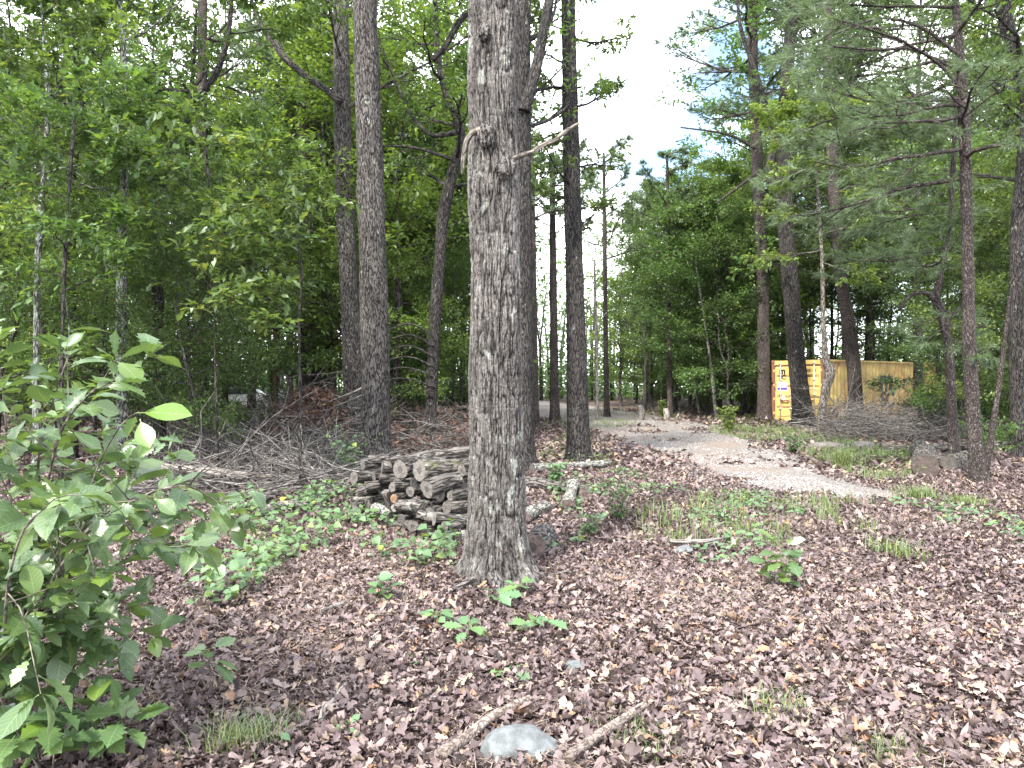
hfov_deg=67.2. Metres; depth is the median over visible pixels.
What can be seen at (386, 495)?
firewood log
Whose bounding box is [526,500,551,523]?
cut log
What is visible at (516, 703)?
thick stick
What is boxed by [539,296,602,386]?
broadleaf tree
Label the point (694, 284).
young tree
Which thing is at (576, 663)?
stone
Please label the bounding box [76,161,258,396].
young tree
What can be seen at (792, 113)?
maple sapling
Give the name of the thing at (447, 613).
maple seedling
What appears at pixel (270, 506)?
split log
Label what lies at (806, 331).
broadleaf tree
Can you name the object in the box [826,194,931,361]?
broadleaf tree
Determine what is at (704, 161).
slim tree
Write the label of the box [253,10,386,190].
slim tree
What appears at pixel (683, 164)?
pine tree
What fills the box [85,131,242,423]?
young tree
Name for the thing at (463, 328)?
slim tree
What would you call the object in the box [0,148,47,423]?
young tree
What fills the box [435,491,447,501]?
firewood log
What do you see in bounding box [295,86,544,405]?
broadleaf tree
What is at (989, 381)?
young tree
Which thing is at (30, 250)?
young tree
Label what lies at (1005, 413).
woodland bush
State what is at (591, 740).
thick stick
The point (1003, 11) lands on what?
oak tree
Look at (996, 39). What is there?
tall broadleaf tree
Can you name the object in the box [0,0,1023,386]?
sky
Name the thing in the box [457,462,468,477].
firewood log
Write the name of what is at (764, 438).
roadside weeds
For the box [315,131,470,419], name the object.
young tree
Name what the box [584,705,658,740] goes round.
grass tuft
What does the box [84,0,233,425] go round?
slim tree
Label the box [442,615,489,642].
maple seedling
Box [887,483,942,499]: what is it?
grass tuft
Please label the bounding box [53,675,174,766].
oak seedling
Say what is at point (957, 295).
broadleaf tree
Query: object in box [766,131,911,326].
tall broadleaf tree
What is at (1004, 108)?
tall broadleaf tree
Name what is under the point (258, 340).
broadleaf tree
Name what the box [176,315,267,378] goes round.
broadleaf tree
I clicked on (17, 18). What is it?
young tree
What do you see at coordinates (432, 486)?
firewood log
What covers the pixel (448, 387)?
woodland bush
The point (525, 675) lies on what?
maple seedling
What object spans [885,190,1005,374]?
broadleaf tree
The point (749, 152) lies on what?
tall broadleaf tree
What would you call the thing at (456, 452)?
firewood log
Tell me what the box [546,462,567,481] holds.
green weed
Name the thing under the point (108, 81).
pine tree
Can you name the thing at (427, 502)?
firewood log
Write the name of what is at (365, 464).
firewood log
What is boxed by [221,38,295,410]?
slim tree
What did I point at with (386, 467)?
firewood log
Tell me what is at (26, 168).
slim tree
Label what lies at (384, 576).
maple seedling
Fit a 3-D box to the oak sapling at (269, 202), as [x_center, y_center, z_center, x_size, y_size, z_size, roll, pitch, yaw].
[-3.512,-0.906,11.142,2.267,5.068,2.732,0,0,0]
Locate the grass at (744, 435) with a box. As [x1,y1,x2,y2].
[541,407,920,546]
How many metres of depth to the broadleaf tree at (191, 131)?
26.75 m
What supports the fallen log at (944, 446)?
on the ground at (628, 403)
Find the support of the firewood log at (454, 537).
on the ground at (628, 403)
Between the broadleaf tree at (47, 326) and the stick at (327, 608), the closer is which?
the stick at (327, 608)
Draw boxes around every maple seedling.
[280,732,307,755]
[336,714,360,736]
[367,571,403,599]
[419,609,452,622]
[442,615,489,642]
[483,585,521,605]
[490,664,529,680]
[503,575,534,592]
[507,613,567,632]
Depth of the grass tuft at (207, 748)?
3.31 m
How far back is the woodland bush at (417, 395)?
43.54 m
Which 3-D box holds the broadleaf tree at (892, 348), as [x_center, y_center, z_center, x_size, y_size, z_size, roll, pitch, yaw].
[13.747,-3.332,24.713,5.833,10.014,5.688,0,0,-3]
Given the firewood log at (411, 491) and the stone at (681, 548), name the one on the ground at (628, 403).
the stone at (681, 548)
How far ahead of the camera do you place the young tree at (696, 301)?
36.72 m
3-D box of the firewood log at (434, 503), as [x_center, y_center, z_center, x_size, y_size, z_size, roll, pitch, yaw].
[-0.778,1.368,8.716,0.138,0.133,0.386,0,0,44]
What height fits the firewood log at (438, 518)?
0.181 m
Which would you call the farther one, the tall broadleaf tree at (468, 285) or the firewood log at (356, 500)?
the tall broadleaf tree at (468, 285)
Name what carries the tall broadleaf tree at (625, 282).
on the ground at (628, 403)
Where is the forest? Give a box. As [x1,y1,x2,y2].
[4,216,1005,401]
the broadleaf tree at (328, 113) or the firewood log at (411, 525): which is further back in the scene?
the broadleaf tree at (328, 113)
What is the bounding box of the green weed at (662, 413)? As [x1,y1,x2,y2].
[657,399,669,417]
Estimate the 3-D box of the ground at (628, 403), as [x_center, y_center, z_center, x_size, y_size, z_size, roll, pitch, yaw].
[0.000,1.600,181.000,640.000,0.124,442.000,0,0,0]
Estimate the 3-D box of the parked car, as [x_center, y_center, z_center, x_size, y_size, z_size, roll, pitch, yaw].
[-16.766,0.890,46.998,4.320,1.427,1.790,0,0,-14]
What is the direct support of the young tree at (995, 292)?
on the ground at (628, 403)
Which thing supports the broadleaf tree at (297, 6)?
on the ground at (628, 403)
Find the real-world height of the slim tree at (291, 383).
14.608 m
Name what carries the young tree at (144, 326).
on the ground at (628, 403)
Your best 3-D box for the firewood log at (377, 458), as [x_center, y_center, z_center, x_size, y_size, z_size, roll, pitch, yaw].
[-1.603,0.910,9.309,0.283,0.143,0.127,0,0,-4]
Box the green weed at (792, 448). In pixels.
[784,432,807,453]
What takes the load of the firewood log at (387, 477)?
on the firewood log at (371, 486)
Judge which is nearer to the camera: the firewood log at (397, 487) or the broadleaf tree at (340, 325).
the firewood log at (397, 487)
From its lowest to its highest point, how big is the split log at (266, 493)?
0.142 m
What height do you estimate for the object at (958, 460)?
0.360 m
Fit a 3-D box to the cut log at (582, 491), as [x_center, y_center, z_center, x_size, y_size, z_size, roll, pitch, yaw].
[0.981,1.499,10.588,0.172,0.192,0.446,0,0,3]
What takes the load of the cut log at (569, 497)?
on the ground at (628, 403)
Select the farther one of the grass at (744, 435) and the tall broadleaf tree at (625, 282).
the tall broadleaf tree at (625, 282)
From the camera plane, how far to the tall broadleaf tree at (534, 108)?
29.63 m
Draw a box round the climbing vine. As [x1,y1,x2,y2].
[318,404,383,472]
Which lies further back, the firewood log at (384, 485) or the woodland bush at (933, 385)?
the woodland bush at (933, 385)
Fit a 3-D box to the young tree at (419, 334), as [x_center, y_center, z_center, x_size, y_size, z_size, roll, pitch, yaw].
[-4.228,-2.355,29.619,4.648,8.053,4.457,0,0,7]
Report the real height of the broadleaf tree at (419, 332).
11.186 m
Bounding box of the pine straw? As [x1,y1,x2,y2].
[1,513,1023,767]
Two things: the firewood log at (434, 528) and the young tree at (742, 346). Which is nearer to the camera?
the firewood log at (434, 528)
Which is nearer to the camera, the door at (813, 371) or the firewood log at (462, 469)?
the firewood log at (462, 469)
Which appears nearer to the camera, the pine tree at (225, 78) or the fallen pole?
the fallen pole
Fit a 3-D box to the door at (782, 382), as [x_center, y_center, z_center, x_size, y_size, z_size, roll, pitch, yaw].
[11.505,0.291,32.450,0.145,2.460,1.120,0,0,-36]
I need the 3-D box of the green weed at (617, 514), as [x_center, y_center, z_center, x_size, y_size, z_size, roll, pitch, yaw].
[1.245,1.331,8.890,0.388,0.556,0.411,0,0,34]
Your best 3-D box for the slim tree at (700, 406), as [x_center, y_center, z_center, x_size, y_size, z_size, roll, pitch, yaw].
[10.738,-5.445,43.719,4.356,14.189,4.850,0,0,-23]
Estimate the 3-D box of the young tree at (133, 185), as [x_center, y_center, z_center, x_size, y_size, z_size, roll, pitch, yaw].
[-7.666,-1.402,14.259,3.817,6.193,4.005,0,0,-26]
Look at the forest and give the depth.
78.69 m
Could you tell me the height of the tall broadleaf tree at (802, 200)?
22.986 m
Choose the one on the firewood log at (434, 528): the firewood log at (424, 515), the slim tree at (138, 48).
the firewood log at (424, 515)
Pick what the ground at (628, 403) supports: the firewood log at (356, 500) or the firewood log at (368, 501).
the firewood log at (368, 501)
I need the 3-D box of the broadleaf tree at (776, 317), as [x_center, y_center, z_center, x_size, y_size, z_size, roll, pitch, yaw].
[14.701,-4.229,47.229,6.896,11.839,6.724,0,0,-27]
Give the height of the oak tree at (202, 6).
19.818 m
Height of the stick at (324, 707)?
0.036 m
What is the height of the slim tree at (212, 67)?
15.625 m
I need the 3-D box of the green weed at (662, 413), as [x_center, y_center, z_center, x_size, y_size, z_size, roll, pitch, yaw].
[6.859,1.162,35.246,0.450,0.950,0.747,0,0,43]
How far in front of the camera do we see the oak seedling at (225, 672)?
3.90 m
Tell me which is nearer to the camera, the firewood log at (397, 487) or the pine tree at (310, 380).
the firewood log at (397, 487)
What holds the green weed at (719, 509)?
on the ground at (628, 403)
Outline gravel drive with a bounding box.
[539,400,925,497]
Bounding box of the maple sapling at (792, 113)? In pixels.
[738,66,903,434]
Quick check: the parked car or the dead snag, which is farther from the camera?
the parked car
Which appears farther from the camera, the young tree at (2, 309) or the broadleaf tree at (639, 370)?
the broadleaf tree at (639, 370)
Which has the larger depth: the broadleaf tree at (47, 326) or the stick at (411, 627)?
the broadleaf tree at (47, 326)
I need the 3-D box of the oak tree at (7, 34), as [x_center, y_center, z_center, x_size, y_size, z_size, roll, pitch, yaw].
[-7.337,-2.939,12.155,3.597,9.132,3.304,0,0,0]
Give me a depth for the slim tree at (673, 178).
42.83 m
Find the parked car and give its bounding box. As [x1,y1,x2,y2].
[210,387,266,409]
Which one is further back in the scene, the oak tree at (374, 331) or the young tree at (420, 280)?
the young tree at (420, 280)
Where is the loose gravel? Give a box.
[561,420,873,498]
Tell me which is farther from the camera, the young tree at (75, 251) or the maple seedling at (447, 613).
the young tree at (75, 251)
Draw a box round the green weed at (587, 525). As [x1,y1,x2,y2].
[571,509,606,534]
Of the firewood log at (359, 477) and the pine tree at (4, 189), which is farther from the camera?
the pine tree at (4, 189)
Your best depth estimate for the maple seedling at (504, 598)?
5.37 m
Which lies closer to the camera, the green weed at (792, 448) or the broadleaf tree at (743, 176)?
the green weed at (792, 448)
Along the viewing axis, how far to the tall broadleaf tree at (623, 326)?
49.72 m
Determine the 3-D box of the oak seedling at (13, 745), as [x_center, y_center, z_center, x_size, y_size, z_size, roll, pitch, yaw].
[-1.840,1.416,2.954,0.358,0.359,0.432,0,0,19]
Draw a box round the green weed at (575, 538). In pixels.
[569,536,588,544]
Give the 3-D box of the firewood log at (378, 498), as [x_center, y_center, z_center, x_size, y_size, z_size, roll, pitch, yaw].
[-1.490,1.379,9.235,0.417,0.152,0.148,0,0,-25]
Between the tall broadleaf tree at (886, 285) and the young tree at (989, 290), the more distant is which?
the tall broadleaf tree at (886, 285)
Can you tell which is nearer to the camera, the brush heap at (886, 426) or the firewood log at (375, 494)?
the firewood log at (375, 494)
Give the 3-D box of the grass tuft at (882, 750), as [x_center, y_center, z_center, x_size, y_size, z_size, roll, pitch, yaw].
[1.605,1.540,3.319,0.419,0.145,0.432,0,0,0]
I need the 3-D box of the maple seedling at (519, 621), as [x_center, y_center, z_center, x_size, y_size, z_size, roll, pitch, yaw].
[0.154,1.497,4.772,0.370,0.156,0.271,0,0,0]
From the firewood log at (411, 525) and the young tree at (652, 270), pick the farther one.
the young tree at (652, 270)
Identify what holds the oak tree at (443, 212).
on the ground at (628, 403)
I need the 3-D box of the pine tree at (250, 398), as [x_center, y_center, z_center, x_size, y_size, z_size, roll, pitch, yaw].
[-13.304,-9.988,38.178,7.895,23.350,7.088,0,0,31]
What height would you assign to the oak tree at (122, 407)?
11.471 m
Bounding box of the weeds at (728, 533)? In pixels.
[547,457,1023,562]
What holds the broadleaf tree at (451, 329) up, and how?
on the ground at (628, 403)
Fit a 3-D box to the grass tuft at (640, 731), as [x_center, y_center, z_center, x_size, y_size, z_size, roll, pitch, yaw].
[0.547,1.529,3.375,0.424,0.096,0.416,0,0,0]
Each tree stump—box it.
[635,405,644,419]
[663,408,669,419]
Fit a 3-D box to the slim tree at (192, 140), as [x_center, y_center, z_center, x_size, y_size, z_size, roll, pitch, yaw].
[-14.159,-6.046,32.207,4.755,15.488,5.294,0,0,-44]
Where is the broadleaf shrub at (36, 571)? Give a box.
[0,298,276,739]
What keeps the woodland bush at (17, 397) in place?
on the ground at (628, 403)
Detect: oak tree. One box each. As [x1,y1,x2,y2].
[0,0,172,480]
[0,0,233,468]
[0,52,166,478]
[12,0,258,460]
[152,0,333,454]
[224,0,467,444]
[348,0,547,448]
[353,0,393,465]
[422,0,615,469]
[446,0,579,601]
[530,0,638,461]
[912,0,1023,457]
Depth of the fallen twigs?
5.89 m
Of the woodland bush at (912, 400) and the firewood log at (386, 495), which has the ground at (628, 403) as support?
the woodland bush at (912, 400)
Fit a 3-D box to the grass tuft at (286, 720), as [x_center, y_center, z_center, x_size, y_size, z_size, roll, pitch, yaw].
[-1.088,1.511,3.404,0.436,0.159,0.426,0,0,0]
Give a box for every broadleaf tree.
[0,64,92,356]
[0,175,181,417]
[1,232,115,384]
[128,78,292,373]
[171,0,470,417]
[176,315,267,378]
[181,0,445,388]
[210,252,296,407]
[228,82,418,379]
[230,16,468,374]
[259,0,537,436]
[274,0,608,416]
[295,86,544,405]
[320,198,450,372]
[322,184,446,381]
[389,194,469,407]
[391,236,470,380]
[414,176,548,357]
[421,272,469,405]
[424,124,541,404]
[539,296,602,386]
[583,217,653,405]
[585,194,694,408]
[586,271,662,402]
[598,244,685,382]
[614,185,686,337]
[615,262,737,395]
[615,325,657,401]
[617,178,750,412]
[617,186,705,405]
[617,295,682,399]
[652,0,913,288]
[659,190,726,417]
[664,155,848,414]
[709,0,979,359]
[712,96,845,358]
[715,222,811,408]
[718,221,807,404]
[723,267,787,373]
[727,94,858,335]
[728,145,816,388]
[742,273,820,402]
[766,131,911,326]
[772,249,828,359]
[793,0,1023,422]
[800,70,939,360]
[802,260,880,359]
[806,98,931,360]
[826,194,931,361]
[836,124,1016,424]
[840,172,961,371]
[848,0,1023,398]
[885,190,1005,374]
[892,282,961,389]
[909,191,1010,381]
[933,8,1023,254]
[939,43,1012,304]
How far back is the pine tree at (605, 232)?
36.90 m
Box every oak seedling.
[0,697,100,767]
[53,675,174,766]
[184,635,237,691]
[748,528,804,586]
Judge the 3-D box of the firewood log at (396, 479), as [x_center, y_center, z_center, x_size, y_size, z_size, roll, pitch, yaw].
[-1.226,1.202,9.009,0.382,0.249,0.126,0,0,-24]
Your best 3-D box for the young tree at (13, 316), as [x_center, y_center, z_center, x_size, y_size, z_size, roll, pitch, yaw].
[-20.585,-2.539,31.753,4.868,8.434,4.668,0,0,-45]
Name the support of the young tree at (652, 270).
on the ground at (628, 403)
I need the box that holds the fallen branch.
[669,536,755,551]
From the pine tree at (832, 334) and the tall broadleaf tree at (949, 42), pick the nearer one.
the tall broadleaf tree at (949, 42)
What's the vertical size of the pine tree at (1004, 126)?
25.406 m
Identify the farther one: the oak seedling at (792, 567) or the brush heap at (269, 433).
the brush heap at (269, 433)
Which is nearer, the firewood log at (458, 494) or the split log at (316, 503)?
the firewood log at (458, 494)
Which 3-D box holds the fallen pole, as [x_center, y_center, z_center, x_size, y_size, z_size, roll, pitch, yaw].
[-4.328,1.348,11.740,2.176,0.366,0.164,0,0,-8]
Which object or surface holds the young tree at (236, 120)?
on the ground at (628, 403)
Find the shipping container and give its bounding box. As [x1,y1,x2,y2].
[771,359,935,421]
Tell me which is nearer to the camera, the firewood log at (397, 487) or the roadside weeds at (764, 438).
the firewood log at (397, 487)
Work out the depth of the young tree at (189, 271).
13.82 m
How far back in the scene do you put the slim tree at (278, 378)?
30.88 m
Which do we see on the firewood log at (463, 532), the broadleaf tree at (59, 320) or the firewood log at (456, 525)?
the firewood log at (456, 525)
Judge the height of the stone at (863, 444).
0.408 m
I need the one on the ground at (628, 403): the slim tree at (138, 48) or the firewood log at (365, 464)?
the slim tree at (138, 48)
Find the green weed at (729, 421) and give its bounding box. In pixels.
[714,405,738,430]
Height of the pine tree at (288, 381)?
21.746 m
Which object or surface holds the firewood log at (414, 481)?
on the firewood log
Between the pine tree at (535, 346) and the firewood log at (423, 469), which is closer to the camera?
the firewood log at (423, 469)
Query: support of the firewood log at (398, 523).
on the ground at (628, 403)
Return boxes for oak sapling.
[85,82,325,466]
[176,125,360,488]
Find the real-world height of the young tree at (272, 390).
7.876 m
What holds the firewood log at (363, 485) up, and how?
on the firewood log at (375, 494)
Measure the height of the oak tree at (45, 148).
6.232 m
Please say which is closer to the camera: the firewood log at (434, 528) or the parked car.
the firewood log at (434, 528)
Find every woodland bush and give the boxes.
[2,352,85,427]
[201,401,272,438]
[245,406,290,428]
[308,384,342,417]
[397,390,425,420]
[398,389,417,406]
[402,384,425,405]
[439,380,458,403]
[439,383,468,417]
[444,373,468,404]
[456,384,468,405]
[642,373,666,404]
[659,382,686,402]
[681,368,718,408]
[694,393,720,412]
[734,387,771,412]
[893,383,939,426]
[898,381,964,428]
[913,372,980,407]
[956,397,1001,426]
[958,415,1023,458]
[981,388,1008,423]
[984,375,1008,413]
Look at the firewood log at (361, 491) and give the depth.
9.16 m
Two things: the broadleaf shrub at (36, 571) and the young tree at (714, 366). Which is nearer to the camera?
the broadleaf shrub at (36, 571)
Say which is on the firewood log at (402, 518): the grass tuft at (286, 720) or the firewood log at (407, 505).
the firewood log at (407, 505)
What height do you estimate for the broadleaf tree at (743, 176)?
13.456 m
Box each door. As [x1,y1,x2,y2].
[773,362,791,419]
[806,361,821,417]
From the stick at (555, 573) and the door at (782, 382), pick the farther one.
the door at (782, 382)
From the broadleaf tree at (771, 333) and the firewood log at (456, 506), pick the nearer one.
the firewood log at (456, 506)
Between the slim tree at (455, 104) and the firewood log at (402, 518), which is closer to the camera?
the firewood log at (402, 518)
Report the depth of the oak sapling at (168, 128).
11.67 m
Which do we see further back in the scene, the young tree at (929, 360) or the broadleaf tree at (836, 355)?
the broadleaf tree at (836, 355)
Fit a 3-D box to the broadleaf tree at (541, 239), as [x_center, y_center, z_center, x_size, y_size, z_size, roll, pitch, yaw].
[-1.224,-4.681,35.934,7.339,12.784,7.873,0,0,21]
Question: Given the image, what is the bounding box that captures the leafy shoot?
[63,403,191,617]
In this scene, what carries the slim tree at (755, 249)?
on the ground at (628, 403)
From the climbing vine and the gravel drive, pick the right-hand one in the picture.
the gravel drive
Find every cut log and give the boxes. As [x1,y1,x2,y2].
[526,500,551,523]
[560,479,578,509]
[577,486,589,497]
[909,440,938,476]
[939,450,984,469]
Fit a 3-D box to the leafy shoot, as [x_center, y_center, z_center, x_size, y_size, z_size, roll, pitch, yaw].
[-1.812,0.832,3.303,0.183,1.529,1.715,0,0,-45]
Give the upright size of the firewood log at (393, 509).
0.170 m
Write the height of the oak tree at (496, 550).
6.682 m
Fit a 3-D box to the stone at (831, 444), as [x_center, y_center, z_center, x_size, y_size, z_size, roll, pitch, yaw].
[7.855,1.600,19.230,0.877,0.329,0.723,0,0,0]
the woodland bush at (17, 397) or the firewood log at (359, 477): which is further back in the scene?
the woodland bush at (17, 397)
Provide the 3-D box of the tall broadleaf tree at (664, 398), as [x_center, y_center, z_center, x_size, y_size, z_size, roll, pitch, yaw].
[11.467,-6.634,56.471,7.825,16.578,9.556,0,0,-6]
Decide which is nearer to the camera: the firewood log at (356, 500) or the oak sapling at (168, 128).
the firewood log at (356, 500)
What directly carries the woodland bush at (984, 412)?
on the ground at (628, 403)
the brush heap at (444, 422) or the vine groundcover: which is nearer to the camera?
the vine groundcover
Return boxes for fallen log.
[529,459,612,472]
[883,440,1007,453]
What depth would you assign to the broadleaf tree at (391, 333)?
35.93 m
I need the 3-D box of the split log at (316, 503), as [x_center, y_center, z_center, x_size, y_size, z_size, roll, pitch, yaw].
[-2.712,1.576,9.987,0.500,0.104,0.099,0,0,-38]
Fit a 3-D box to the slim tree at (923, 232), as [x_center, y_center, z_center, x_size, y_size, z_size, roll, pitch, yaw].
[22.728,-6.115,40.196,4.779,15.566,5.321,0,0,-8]
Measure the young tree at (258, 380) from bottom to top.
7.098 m
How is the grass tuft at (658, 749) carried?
on the ground at (628, 403)
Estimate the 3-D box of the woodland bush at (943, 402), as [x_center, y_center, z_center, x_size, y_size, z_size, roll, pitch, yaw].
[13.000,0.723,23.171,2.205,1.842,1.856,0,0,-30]
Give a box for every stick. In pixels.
[318,601,344,612]
[318,681,347,722]
[393,624,419,641]
[437,707,504,759]
[501,695,540,716]
[548,566,581,579]
[562,701,646,764]
[1008,718,1023,739]
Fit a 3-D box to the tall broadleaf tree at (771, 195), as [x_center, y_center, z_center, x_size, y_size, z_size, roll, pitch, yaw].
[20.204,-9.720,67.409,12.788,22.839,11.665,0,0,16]
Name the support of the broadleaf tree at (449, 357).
on the ground at (628, 403)
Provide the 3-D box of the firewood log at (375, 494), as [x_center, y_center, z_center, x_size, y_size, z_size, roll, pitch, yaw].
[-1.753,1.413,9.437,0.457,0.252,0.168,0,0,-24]
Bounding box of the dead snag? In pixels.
[585,259,606,419]
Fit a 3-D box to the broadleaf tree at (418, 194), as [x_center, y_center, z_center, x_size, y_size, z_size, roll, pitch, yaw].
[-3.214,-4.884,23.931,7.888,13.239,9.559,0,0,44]
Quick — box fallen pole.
[161,463,297,481]
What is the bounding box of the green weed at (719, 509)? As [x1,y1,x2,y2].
[709,497,742,519]
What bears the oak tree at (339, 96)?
on the ground at (628, 403)
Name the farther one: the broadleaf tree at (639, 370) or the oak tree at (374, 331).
the broadleaf tree at (639, 370)
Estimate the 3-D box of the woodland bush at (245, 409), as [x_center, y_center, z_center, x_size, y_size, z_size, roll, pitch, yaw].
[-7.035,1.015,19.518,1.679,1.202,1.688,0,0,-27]
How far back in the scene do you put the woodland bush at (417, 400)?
28.77 m
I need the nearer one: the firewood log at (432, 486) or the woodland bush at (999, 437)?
the firewood log at (432, 486)
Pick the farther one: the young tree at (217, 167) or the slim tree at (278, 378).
the slim tree at (278, 378)
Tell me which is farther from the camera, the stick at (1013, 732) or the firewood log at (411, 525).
the firewood log at (411, 525)
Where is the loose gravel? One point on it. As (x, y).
(760, 481)
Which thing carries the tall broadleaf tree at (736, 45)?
on the ground at (628, 403)
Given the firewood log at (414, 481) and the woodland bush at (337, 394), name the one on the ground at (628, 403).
the woodland bush at (337, 394)
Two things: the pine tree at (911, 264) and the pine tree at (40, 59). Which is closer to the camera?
the pine tree at (911, 264)
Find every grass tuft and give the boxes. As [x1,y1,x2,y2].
[152,695,296,764]
[224,702,314,758]
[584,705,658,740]
[600,708,679,757]
[625,727,699,766]
[725,676,830,735]
[823,443,868,468]
[841,715,946,767]
[862,529,933,562]
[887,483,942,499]
[934,490,993,507]
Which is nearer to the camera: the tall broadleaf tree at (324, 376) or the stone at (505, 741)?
the stone at (505, 741)
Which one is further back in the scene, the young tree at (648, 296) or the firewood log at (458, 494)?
the young tree at (648, 296)
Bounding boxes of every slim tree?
[0,18,85,425]
[58,12,167,420]
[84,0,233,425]
[119,48,240,421]
[136,7,251,425]
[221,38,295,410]
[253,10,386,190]
[270,198,332,392]
[273,222,284,410]
[410,67,467,420]
[431,31,467,194]
[444,36,540,169]
[445,161,470,410]
[608,188,663,407]
[614,176,672,408]
[640,167,712,399]
[649,143,726,410]
[661,158,744,412]
[670,161,732,410]
[697,158,742,407]
[737,171,812,409]
[777,173,849,359]
[847,218,900,360]
[890,122,973,310]
[988,118,1016,205]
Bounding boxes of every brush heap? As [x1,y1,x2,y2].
[77,360,437,504]
[340,372,468,453]
[779,361,1008,442]
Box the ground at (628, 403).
[0,387,1023,767]
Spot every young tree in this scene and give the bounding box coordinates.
[0,0,181,410]
[0,0,199,441]
[0,24,151,434]
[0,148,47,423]
[0,160,200,463]
[0,186,55,388]
[0,230,58,418]
[4,149,181,436]
[15,62,225,427]
[56,137,274,456]
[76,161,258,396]
[77,230,200,423]
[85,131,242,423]
[85,156,279,447]
[96,167,287,422]
[149,91,356,438]
[163,168,309,413]
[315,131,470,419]
[317,175,469,438]
[387,232,458,418]
[401,216,470,421]
[615,188,775,411]
[621,200,755,415]
[622,159,781,411]
[622,244,698,407]
[635,232,716,407]
[651,197,800,417]
[656,197,781,406]
[658,240,754,415]
[672,245,750,408]
[683,317,756,408]
[694,248,810,386]
[719,292,804,411]
[881,198,1010,433]
[889,159,1014,437]
[899,122,1020,416]
[919,74,1019,405]
[951,239,1008,395]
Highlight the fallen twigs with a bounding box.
[4,477,1023,767]
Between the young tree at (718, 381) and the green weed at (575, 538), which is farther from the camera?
the young tree at (718, 381)
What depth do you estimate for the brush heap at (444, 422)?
18.85 m
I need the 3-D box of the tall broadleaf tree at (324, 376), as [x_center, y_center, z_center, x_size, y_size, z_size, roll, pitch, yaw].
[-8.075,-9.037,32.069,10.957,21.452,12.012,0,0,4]
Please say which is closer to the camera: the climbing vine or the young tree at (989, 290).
the climbing vine
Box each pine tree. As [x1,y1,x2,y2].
[0,1,126,425]
[1,20,97,200]
[3,0,171,415]
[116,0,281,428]
[187,0,285,410]
[189,0,292,408]
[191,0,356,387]
[210,0,412,423]
[263,23,319,396]
[531,129,589,428]
[533,136,601,422]
[580,134,650,416]
[624,144,710,415]
[649,0,848,420]
[712,0,963,423]
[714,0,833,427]
[745,0,1023,482]
[798,149,884,358]
[811,37,1012,453]
[938,40,994,220]
[947,21,1022,198]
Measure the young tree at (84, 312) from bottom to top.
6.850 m
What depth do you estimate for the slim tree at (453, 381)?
29.56 m
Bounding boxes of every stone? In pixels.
[479,724,557,765]
[564,660,581,674]
[675,545,696,552]
[808,442,843,449]
[851,441,874,448]
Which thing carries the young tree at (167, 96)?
on the ground at (628, 403)
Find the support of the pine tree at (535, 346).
on the ground at (628, 403)
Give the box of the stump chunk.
[527,523,556,558]
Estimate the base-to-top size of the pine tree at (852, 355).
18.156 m
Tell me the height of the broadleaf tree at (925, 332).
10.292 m
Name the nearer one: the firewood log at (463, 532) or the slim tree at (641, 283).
the firewood log at (463, 532)
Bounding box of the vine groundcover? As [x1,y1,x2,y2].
[180,476,461,605]
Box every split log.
[262,489,280,499]
[262,499,298,511]
[286,500,319,508]
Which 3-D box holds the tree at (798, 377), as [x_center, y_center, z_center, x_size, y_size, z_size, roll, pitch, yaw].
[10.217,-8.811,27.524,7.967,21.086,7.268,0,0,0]
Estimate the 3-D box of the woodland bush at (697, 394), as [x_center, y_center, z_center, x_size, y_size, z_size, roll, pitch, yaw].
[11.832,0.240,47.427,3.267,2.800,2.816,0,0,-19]
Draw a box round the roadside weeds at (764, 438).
[537,413,926,477]
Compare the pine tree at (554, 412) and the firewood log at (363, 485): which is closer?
the firewood log at (363, 485)
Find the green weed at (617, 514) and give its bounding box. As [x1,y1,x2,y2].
[599,476,636,520]
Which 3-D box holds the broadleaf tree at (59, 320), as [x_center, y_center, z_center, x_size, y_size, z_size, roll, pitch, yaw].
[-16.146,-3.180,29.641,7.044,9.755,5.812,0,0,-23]
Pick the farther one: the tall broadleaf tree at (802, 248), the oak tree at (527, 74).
the tall broadleaf tree at (802, 248)
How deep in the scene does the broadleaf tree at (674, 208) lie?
34.73 m
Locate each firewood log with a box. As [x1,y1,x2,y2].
[350,472,383,483]
[350,493,378,505]
[350,505,364,514]
[351,495,365,506]
[357,487,368,496]
[358,484,377,493]
[360,454,401,469]
[363,496,373,517]
[364,480,381,492]
[367,453,390,463]
[370,502,393,518]
[372,470,382,480]
[374,493,394,503]
[378,479,410,495]
[379,473,395,481]
[381,460,393,473]
[381,489,393,511]
[383,518,402,527]
[389,482,409,492]
[390,445,468,467]
[390,493,415,502]
[391,504,412,513]
[393,456,445,479]
[393,477,418,495]
[394,499,427,512]
[398,513,420,522]
[402,520,418,531]
[406,485,421,496]
[410,477,420,486]
[410,522,437,535]
[411,497,430,505]
[413,457,468,481]
[415,509,431,521]
[419,494,427,499]
[420,472,462,497]
[423,531,461,540]
[425,505,443,512]
[430,500,444,505]
[432,512,467,526]
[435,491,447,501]
[441,521,465,530]
[441,529,465,536]
[442,500,467,513]
[447,487,467,500]
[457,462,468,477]
[461,478,467,487]

